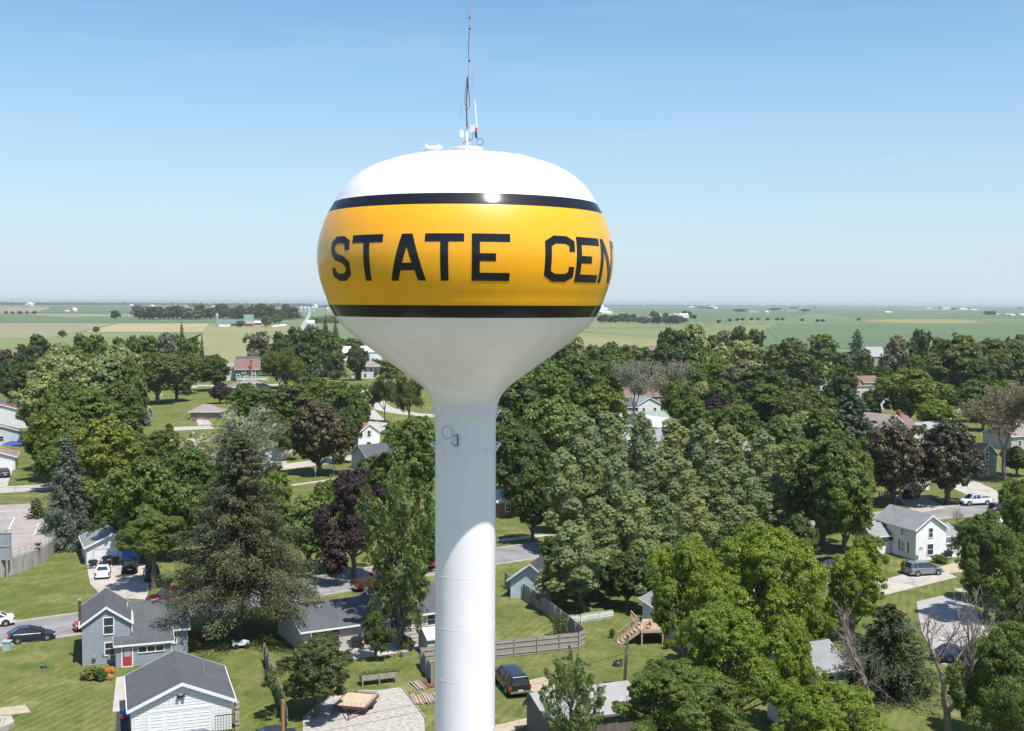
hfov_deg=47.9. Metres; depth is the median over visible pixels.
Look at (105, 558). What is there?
barbecue grill
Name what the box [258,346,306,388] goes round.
broadleaf tree
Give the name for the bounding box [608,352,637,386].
broadleaf tree
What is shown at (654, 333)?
bean field
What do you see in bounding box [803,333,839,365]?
broadleaf tree
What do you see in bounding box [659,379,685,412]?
broadleaf tree
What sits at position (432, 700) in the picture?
overhead wire
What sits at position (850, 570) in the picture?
broadleaf tree
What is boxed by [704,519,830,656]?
broadleaf tree
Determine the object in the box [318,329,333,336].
broadleaf tree
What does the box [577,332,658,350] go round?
hay field
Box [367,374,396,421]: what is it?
broadleaf tree
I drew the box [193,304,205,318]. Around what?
broadleaf tree
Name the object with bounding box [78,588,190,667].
grey house
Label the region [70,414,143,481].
broadleaf tree
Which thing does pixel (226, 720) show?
metal gate
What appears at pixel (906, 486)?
house
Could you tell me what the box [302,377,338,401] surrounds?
broadleaf tree
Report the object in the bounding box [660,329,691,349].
broadleaf tree
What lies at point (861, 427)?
spruce tree
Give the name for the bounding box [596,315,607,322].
broadleaf tree
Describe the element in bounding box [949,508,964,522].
bare tree
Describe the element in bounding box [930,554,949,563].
shrub
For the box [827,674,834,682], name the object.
window
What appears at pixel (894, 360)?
broadleaf tree
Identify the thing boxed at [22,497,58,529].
spruce tree
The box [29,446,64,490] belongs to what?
broadleaf tree
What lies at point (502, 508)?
house
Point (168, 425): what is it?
shrub
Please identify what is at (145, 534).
broadleaf tree
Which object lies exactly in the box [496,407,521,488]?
broadleaf tree
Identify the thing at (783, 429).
broadleaf tree
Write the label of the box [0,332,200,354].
pasture
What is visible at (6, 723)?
concrete block
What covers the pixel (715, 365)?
broadleaf tree
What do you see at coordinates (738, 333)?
broadleaf tree
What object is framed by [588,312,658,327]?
bean field
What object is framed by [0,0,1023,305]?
sky
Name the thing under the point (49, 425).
broadleaf tree
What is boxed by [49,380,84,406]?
broadleaf tree
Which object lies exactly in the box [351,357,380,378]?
square white house
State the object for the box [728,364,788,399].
broadleaf tree
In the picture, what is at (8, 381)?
broadleaf tree
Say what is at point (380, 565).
kerb
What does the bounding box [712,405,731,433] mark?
broadleaf tree
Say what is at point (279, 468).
shrub
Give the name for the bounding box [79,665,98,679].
shrub
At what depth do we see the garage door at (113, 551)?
153.66 m
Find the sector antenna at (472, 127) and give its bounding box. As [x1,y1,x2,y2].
[470,124,474,131]
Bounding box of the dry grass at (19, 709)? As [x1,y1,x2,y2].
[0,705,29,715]
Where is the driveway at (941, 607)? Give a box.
[917,596,987,664]
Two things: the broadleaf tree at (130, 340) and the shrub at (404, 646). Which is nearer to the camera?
the shrub at (404, 646)
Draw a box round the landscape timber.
[401,686,425,718]
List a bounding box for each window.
[103,616,113,634]
[104,642,115,655]
[138,644,163,652]
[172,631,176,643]
[390,618,412,629]
[426,614,434,625]
[505,503,510,511]
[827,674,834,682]
[901,540,904,551]
[927,543,933,555]
[928,527,933,537]
[947,544,958,550]
[985,452,988,459]
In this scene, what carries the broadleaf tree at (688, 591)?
on the ground at (62, 695)
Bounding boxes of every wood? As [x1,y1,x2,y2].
[0,302,199,304]
[186,303,312,306]
[187,303,205,306]
[310,315,338,322]
[603,304,729,305]
[722,305,874,305]
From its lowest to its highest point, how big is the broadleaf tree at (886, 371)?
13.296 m
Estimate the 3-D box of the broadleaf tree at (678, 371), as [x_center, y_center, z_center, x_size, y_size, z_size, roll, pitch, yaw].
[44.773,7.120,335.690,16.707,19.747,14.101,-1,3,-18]
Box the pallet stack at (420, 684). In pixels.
[407,677,434,690]
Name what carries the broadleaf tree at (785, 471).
on the ground at (62, 695)
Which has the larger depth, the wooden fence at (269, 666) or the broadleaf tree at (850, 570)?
the broadleaf tree at (850, 570)
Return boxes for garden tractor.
[232,636,249,649]
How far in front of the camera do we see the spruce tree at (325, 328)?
788.54 m
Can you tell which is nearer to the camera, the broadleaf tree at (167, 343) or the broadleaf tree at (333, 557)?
the broadleaf tree at (333, 557)
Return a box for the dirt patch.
[529,677,554,691]
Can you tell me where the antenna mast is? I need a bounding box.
[460,0,473,149]
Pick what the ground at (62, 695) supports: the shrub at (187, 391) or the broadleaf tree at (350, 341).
the shrub at (187, 391)
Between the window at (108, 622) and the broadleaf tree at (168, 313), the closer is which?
the window at (108, 622)
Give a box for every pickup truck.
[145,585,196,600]
[350,572,383,590]
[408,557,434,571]
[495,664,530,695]
[957,493,992,505]
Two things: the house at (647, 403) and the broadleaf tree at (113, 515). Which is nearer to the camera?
the broadleaf tree at (113, 515)
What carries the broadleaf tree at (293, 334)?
on the ground at (62, 695)
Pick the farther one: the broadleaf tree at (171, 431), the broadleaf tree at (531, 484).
the broadleaf tree at (171, 431)
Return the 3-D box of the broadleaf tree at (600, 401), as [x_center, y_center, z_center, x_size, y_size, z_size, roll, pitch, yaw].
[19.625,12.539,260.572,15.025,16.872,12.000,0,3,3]
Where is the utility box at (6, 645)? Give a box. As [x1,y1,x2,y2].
[1,640,12,650]
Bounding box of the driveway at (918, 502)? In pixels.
[896,493,946,511]
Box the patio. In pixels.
[336,642,417,659]
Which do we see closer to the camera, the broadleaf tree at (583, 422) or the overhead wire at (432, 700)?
the overhead wire at (432, 700)
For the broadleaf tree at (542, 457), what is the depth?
197.88 m
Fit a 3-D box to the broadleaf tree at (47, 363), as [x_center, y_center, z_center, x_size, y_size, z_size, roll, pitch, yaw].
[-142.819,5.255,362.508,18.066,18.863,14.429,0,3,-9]
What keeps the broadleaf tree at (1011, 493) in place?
on the ground at (62, 695)
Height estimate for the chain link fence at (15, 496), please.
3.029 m
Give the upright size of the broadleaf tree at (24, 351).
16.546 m
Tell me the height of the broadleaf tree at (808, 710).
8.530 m
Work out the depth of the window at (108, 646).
111.18 m
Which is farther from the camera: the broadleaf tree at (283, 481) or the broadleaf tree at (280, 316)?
the broadleaf tree at (280, 316)
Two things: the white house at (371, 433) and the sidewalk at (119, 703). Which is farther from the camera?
the white house at (371, 433)
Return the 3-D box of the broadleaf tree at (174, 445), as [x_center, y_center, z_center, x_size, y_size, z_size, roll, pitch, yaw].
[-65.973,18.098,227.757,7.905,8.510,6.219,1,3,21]
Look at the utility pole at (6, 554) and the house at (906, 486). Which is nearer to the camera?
the utility pole at (6, 554)
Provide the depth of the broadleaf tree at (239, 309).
2284.77 m
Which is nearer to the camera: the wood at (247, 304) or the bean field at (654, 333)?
the bean field at (654, 333)
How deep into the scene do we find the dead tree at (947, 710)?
89.36 m
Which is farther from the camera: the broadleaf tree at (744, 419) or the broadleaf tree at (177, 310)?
the broadleaf tree at (177, 310)
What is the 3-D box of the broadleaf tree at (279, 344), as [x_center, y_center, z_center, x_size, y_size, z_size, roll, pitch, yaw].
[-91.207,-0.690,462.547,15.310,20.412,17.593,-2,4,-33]
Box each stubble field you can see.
[0,307,53,312]
[0,323,115,337]
[906,309,980,309]
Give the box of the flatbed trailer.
[333,690,378,720]
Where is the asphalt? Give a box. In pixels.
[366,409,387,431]
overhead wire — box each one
[285,653,625,729]
[327,659,624,730]
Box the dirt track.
[495,718,526,730]
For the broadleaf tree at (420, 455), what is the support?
on the ground at (62, 695)
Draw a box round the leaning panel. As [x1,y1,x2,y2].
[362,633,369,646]
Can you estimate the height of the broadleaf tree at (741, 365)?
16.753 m
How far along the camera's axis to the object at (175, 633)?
114.37 m
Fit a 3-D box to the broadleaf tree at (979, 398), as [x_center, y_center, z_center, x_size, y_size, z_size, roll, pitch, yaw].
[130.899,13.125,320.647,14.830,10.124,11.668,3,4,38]
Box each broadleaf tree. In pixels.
[0,349,21,364]
[0,357,32,392]
[0,366,18,398]
[4,371,69,421]
[11,362,39,391]
[15,344,35,362]
[20,406,86,480]
[23,388,49,425]
[25,353,64,380]
[26,390,63,441]
[28,333,51,361]
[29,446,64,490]
[41,353,109,391]
[44,342,72,355]
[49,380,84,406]
[52,426,87,472]
[57,330,67,336]
[62,388,117,428]
[64,347,88,361]
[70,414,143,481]
[72,333,90,362]
[77,474,141,524]
[82,333,109,358]
[82,355,122,391]
[87,506,113,530]
[92,326,99,332]
[96,343,109,355]
[97,454,200,562]
[102,343,143,369]
[103,381,142,426]
[108,499,141,529]
[109,400,147,433]
[110,310,121,318]
[110,355,149,422]
[112,336,129,348]
[112,510,186,588]
[126,335,137,353]
[129,305,146,318]
[130,335,157,354]
[130,433,157,457]
[136,352,150,364]
[141,310,155,319]
[141,352,182,403]
[142,306,162,319]
[149,430,172,459]
[151,454,178,476]
[154,331,178,359]
[157,306,167,318]
[162,428,179,439]
[162,436,194,459]
[164,496,195,557]
[165,308,175,318]
[165,446,220,495]
[167,305,183,318]
[167,353,200,401]
[172,332,184,354]
[178,308,191,319]
[178,429,228,477]
[181,310,200,319]
[182,351,204,386]
[183,336,201,358]
[186,493,219,550]
[189,477,237,518]
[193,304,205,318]
[194,309,204,318]
[201,354,232,384]
[205,307,214,318]
[208,381,231,403]
[208,401,295,495]
[211,304,225,317]
[211,435,236,461]
[220,303,228,318]
[224,382,260,420]
[225,308,234,317]
[233,305,245,317]
[234,386,279,422]
[236,321,245,326]
[242,331,271,368]
[244,306,256,317]
[255,303,269,317]
[255,409,287,435]
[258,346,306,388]
[260,315,271,326]
[261,631,353,716]
[264,305,275,316]
[264,338,305,383]
[264,470,292,552]
[266,421,295,460]
[267,331,286,356]
[270,384,312,421]
[271,314,279,323]
[272,309,287,318]
[276,314,283,322]
[278,492,337,570]
[283,326,305,345]
[286,307,298,316]
[289,395,351,474]
[294,372,315,388]
[295,342,325,379]
[299,326,329,367]
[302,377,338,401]
[305,324,318,328]
[312,467,389,577]
[315,530,349,585]
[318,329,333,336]
[321,334,344,368]
[322,383,364,418]
[336,410,358,455]
[337,337,346,345]
[339,345,369,380]
[344,403,364,449]
[345,337,363,345]
[349,383,372,422]
[354,452,434,649]
[359,451,398,506]
[361,610,397,659]
[367,358,382,363]
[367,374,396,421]
[374,360,403,379]
[380,414,434,515]
[382,435,393,442]
[391,423,419,454]
[392,373,424,415]
[410,510,434,562]
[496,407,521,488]
[496,429,535,516]
[497,378,539,431]
[507,463,553,542]
[512,426,552,480]
[515,362,577,408]
[519,394,580,453]
[532,360,554,369]
[533,554,573,608]
[537,447,595,526]
[537,536,561,557]
[537,645,606,730]
[542,519,610,611]
[549,344,576,367]
[551,352,609,408]
[564,411,606,496]
[567,336,584,353]
[571,438,616,529]
[578,384,629,432]
[580,344,603,361]
[581,546,615,598]
[582,495,627,588]
[592,354,626,392]
[593,411,635,493]
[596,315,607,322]
[598,341,619,358]
[599,454,645,533]
[601,554,650,608]
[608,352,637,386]
[609,315,619,322]
[610,355,656,412]
[611,344,653,379]
[611,657,747,730]
[612,490,663,559]
[618,313,624,321]
[623,317,632,321]
[624,543,647,560]
[627,411,668,501]
[629,314,635,321]
[630,539,662,595]
[633,449,681,525]
[637,316,647,323]
[641,319,649,323]
[641,347,654,376]
[644,532,736,658]
[644,657,680,724]
[645,357,694,410]
[645,493,691,552]
[649,341,677,379]
[651,316,662,323]
[656,327,670,348]
[658,417,704,491]
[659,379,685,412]
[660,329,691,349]
[662,453,711,534]
[666,345,706,367]
[666,596,801,729]
[667,316,678,323]
[668,395,714,441]
[671,383,699,420]
[675,492,720,553]
[680,359,708,386]
[684,322,712,360]
[685,418,729,507]
[691,380,708,402]
[698,457,744,529]
[701,378,742,405]
[702,354,731,384]
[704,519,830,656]
[705,393,731,429]
[707,335,718,354]
[711,423,762,498]
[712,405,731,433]
[712,498,757,551]
[712,523,755,564]
[713,340,767,380]
[716,329,731,347]
[719,359,755,398]
[721,404,767,440]
[724,462,774,526]
[727,325,747,350]
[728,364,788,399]
[742,383,794,429]
[744,329,767,363]
[746,429,779,515]
[754,470,796,529]
[763,343,779,367]
[766,414,805,456]
[767,337,808,375]
[768,444,799,513]
[768,618,829,730]
[771,390,812,417]
[771,680,895,730]
[776,376,799,391]
[779,353,826,390]
[779,435,849,546]
[784,478,810,526]
[784,511,820,560]
[787,436,813,456]
[789,410,816,430]
[796,588,837,640]
[797,387,825,411]
[801,407,844,441]
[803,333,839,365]
[805,360,831,387]
[812,395,839,419]
[812,450,875,552]
[812,546,887,638]
[820,381,836,405]
[825,366,859,419]
[826,365,844,381]
[828,351,857,373]
[830,428,863,455]
[844,533,889,595]
[852,349,876,375]
[855,450,876,499]
[857,387,883,415]
[857,436,871,450]
[863,415,931,504]
[872,367,956,418]
[877,367,896,400]
[879,334,910,372]
[902,354,925,374]
[905,328,937,370]
[912,419,990,503]
[914,398,957,421]
[922,331,991,391]
[930,337,942,355]
[934,384,962,406]
[944,620,1023,730]
[949,509,1023,621]
[950,379,1023,479]
[951,379,991,408]
[954,517,975,544]
[957,641,989,730]
[959,357,1001,389]
[959,395,1006,430]
[975,478,1023,593]
[978,337,1023,381]
[990,379,1022,412]
[990,578,1023,690]
[993,550,1023,626]
[999,445,1023,475]
[1004,334,1023,342]
[1005,338,1023,385]
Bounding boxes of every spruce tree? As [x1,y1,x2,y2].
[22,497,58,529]
[34,433,93,552]
[137,412,151,425]
[150,432,325,640]
[179,322,184,342]
[199,333,204,381]
[227,307,243,318]
[282,305,294,318]
[294,306,303,317]
[318,348,335,376]
[321,315,328,332]
[332,320,339,336]
[333,355,349,376]
[828,602,952,717]
[830,388,876,441]
[847,329,863,360]
[873,353,885,376]
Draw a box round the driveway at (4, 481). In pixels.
[0,470,12,486]
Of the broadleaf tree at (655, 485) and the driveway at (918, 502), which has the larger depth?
the driveway at (918, 502)
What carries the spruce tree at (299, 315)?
on the farmland
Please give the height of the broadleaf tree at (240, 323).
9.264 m
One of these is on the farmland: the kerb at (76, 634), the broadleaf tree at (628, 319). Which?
the broadleaf tree at (628, 319)
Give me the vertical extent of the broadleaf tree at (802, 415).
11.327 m
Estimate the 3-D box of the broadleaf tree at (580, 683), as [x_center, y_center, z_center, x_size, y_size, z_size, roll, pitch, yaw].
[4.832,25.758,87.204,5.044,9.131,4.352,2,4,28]
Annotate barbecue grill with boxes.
[85,559,100,568]
[100,555,111,564]
[107,556,120,565]
[347,636,362,647]
[942,550,955,558]
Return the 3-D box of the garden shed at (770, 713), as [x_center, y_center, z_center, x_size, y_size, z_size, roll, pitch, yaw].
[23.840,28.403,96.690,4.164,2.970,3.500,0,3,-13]
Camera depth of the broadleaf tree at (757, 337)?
545.33 m
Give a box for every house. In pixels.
[0,399,19,403]
[0,402,27,427]
[0,424,22,444]
[0,446,19,469]
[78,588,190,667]
[141,406,153,423]
[156,438,200,459]
[185,380,199,387]
[188,404,224,419]
[226,356,260,380]
[227,380,272,393]
[250,436,284,459]
[273,577,434,648]
[342,346,380,360]
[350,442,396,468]
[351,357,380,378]
[351,422,380,449]
[496,489,514,517]
[614,424,638,448]
[615,397,639,411]
[618,387,662,402]
[627,411,670,425]
[631,395,660,411]
[638,564,805,650]
[640,415,667,432]
[647,345,656,350]
[650,428,680,447]
[715,440,751,462]
[815,370,828,389]
[855,409,940,440]
[855,504,961,559]
[857,376,876,393]
[857,391,886,408]
[863,347,884,364]
[898,476,928,489]
[962,442,998,477]
[981,423,1023,448]
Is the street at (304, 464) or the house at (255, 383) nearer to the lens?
the street at (304, 464)
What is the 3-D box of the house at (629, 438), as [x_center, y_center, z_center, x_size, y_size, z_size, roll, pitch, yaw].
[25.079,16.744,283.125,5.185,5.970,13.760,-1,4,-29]
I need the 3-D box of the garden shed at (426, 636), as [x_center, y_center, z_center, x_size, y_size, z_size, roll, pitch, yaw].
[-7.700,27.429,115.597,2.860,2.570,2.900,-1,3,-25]
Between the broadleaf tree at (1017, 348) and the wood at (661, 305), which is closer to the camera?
the broadleaf tree at (1017, 348)
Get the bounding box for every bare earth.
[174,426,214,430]
[940,561,962,572]
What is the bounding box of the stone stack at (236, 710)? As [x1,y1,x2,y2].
[234,701,239,728]
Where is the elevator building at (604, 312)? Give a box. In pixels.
[598,311,611,313]
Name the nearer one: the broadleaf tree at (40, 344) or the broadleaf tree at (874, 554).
the broadleaf tree at (874, 554)
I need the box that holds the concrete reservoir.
[0,504,55,576]
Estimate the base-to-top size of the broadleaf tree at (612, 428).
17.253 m
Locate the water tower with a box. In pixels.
[317,144,613,730]
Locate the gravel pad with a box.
[303,687,424,730]
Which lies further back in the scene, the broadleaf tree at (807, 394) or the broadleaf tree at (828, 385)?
the broadleaf tree at (828, 385)
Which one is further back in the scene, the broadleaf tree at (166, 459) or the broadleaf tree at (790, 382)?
the broadleaf tree at (790, 382)
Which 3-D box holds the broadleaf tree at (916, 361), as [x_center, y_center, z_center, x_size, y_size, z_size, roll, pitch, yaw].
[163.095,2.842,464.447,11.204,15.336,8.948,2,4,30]
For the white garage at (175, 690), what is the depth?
93.74 m
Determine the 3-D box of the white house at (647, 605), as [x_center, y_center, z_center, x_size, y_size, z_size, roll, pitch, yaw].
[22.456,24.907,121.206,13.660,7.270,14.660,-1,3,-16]
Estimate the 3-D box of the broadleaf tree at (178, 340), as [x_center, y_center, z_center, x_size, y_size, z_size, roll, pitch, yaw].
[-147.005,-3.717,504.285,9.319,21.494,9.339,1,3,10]
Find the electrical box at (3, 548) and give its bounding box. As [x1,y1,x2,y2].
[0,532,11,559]
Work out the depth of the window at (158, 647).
111.02 m
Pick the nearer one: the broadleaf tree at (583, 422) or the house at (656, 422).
the broadleaf tree at (583, 422)
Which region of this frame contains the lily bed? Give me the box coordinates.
[102,666,115,671]
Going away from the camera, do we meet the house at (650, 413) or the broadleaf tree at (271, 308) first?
the house at (650, 413)
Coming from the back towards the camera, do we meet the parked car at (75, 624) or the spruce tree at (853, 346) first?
the spruce tree at (853, 346)
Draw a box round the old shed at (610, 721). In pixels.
[522,680,643,730]
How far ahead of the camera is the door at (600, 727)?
91.52 m
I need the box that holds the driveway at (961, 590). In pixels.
[954,588,981,600]
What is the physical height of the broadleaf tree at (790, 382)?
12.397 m
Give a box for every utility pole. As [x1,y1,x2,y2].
[5,530,8,577]
[281,699,284,730]
[614,634,628,680]
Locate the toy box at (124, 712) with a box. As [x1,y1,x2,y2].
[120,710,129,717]
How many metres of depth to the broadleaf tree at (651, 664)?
92.88 m
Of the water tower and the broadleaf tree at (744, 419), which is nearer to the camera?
the water tower
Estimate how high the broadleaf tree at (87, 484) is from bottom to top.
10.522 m
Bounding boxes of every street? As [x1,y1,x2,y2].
[0,481,98,492]
[0,503,988,644]
[199,384,278,385]
[253,455,351,471]
[343,386,434,416]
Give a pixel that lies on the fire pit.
(618, 664)
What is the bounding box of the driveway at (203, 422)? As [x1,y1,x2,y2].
[196,419,211,424]
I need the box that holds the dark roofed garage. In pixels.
[506,555,551,600]
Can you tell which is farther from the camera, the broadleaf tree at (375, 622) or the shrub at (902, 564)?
the shrub at (902, 564)
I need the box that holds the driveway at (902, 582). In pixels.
[878,573,955,594]
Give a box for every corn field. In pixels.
[0,315,312,322]
[39,306,281,313]
[606,306,868,321]
[748,323,1023,349]
[833,307,1023,318]
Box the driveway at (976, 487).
[954,481,998,501]
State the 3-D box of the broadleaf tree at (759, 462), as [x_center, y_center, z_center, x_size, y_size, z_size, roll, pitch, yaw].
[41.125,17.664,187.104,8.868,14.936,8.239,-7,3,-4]
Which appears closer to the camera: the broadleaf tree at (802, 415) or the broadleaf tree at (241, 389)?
the broadleaf tree at (802, 415)
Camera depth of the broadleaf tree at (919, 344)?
507.22 m
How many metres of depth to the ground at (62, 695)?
121.58 m
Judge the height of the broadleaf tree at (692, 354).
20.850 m
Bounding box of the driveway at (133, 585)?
[87,563,149,598]
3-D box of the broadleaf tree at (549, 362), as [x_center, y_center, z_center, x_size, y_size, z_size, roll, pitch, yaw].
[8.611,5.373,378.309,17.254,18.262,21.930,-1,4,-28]
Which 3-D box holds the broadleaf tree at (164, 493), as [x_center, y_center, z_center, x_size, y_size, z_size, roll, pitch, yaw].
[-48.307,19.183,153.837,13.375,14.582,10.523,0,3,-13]
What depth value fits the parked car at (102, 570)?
145.30 m
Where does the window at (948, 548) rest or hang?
in the white house at (908, 533)
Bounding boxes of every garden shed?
[417,626,434,654]
[767,702,826,725]
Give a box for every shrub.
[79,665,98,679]
[86,525,104,535]
[93,667,107,680]
[165,423,172,428]
[182,387,192,394]
[188,635,198,651]
[269,464,282,472]
[313,479,339,507]
[327,370,342,379]
[356,458,365,470]
[400,636,415,649]
[402,643,406,649]
[548,613,568,634]
[609,628,615,637]
[662,638,669,648]
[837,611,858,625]
[900,559,908,573]
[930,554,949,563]
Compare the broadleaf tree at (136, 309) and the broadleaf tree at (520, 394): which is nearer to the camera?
the broadleaf tree at (520, 394)
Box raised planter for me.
[359,669,396,686]
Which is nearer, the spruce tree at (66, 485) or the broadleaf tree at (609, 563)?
the broadleaf tree at (609, 563)
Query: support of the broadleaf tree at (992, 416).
on the ground at (62, 695)
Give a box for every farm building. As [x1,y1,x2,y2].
[24,302,33,305]
[218,319,230,326]
[231,320,239,325]
[244,315,253,322]
[245,321,252,325]
[254,321,261,324]
[306,320,314,324]
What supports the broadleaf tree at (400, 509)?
on the ground at (62, 695)
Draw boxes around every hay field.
[25,314,133,316]
[85,323,208,331]
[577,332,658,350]
[862,319,986,323]
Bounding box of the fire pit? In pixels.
[613,661,622,666]
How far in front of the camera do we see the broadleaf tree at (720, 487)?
164.03 m
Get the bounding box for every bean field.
[583,324,776,337]
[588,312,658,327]
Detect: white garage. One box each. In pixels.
[78,524,139,564]
[124,650,236,730]
[755,639,852,684]
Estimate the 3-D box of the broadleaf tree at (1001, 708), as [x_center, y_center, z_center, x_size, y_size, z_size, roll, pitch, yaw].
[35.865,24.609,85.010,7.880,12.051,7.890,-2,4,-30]
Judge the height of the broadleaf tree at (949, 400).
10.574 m
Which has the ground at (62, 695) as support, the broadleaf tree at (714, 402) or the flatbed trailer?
the broadleaf tree at (714, 402)
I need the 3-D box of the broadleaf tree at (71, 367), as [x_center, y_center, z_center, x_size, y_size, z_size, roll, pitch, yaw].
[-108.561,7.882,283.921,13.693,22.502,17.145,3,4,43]
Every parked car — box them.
[0,467,10,477]
[0,611,14,626]
[7,625,55,644]
[72,620,81,631]
[94,564,111,578]
[121,557,138,573]
[142,564,160,580]
[191,729,209,730]
[255,725,295,730]
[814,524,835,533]
[814,556,834,572]
[902,488,920,499]
[902,560,943,576]
[929,643,964,662]
[987,502,1002,514]
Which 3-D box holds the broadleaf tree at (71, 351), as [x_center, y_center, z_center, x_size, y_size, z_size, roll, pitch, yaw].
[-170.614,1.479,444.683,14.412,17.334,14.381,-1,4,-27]
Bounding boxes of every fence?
[1,487,30,503]
[237,377,268,381]
[263,643,287,727]
[420,629,585,686]
[504,573,584,639]
[569,610,613,623]
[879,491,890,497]
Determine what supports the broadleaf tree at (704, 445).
on the ground at (62, 695)
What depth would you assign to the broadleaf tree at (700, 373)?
377.48 m
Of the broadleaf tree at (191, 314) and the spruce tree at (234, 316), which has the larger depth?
the spruce tree at (234, 316)
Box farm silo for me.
[215,314,218,325]
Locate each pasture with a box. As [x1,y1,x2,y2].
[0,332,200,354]
[187,324,289,362]
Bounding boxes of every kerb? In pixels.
[0,515,973,646]
[14,501,997,622]
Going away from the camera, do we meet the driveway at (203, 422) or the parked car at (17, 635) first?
the parked car at (17, 635)
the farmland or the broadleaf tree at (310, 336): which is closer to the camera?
the broadleaf tree at (310, 336)
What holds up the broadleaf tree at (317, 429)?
on the ground at (62, 695)
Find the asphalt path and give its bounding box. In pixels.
[115,712,127,730]
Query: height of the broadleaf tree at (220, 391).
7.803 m
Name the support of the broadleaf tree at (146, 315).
on the farmland
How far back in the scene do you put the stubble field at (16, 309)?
4444.06 m
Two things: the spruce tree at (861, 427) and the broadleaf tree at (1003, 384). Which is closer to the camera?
the spruce tree at (861, 427)
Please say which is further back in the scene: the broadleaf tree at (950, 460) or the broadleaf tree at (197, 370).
the broadleaf tree at (197, 370)
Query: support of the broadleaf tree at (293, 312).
on the farmland
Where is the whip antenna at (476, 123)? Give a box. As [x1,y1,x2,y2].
[474,101,482,145]
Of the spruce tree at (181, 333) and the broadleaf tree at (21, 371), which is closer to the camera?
the broadleaf tree at (21, 371)
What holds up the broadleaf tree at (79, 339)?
on the ground at (62, 695)
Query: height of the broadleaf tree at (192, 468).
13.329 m
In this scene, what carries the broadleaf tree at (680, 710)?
on the ground at (62, 695)
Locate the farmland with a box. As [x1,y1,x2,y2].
[0,302,1023,366]
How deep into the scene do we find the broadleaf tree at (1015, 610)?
88.22 m
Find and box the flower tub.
[400,650,408,657]
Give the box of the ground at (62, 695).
[0,365,1023,730]
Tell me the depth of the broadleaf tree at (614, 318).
2025.53 m
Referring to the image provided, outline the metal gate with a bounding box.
[215,713,234,730]
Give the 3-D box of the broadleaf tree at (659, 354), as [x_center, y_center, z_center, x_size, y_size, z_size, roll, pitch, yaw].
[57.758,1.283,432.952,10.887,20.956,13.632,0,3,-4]
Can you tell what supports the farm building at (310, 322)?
on the farmland
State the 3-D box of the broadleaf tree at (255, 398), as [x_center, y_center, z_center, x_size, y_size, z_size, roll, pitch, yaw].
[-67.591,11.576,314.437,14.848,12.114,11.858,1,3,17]
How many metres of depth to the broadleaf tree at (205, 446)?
208.16 m
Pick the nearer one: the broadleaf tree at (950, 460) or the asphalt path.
the asphalt path
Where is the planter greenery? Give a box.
[360,667,399,675]
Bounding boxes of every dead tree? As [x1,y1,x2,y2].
[832,595,893,717]
[901,585,1023,730]
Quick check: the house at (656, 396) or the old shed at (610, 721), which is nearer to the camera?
the old shed at (610, 721)
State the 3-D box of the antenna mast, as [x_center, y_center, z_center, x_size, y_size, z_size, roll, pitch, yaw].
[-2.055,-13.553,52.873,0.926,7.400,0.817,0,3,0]
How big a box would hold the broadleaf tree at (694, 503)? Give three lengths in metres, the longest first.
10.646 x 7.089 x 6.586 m
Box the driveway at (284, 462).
[269,460,286,467]
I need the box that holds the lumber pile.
[410,692,434,704]
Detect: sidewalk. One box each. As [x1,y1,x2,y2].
[113,676,125,711]
[291,478,333,485]
[499,533,553,541]
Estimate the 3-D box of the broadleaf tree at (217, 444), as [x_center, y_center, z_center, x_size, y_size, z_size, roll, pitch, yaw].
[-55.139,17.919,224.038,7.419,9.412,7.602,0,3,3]
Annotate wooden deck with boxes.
[389,631,417,645]
[616,611,673,645]
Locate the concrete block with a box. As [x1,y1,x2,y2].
[0,715,13,730]
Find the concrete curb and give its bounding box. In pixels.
[358,690,376,693]
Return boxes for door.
[0,459,11,469]
[93,547,117,563]
[121,646,132,666]
[147,705,213,730]
[196,413,206,419]
[312,629,338,647]
[593,719,603,730]
[605,716,618,730]
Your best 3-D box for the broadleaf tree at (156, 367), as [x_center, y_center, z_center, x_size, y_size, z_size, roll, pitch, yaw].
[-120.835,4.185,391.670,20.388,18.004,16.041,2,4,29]
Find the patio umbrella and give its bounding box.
[2,441,21,444]
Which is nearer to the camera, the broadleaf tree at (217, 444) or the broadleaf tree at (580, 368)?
the broadleaf tree at (217, 444)
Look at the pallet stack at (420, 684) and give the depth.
105.23 m
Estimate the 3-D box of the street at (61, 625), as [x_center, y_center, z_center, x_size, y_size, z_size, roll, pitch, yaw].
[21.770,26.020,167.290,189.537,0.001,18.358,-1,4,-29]
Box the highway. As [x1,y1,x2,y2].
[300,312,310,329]

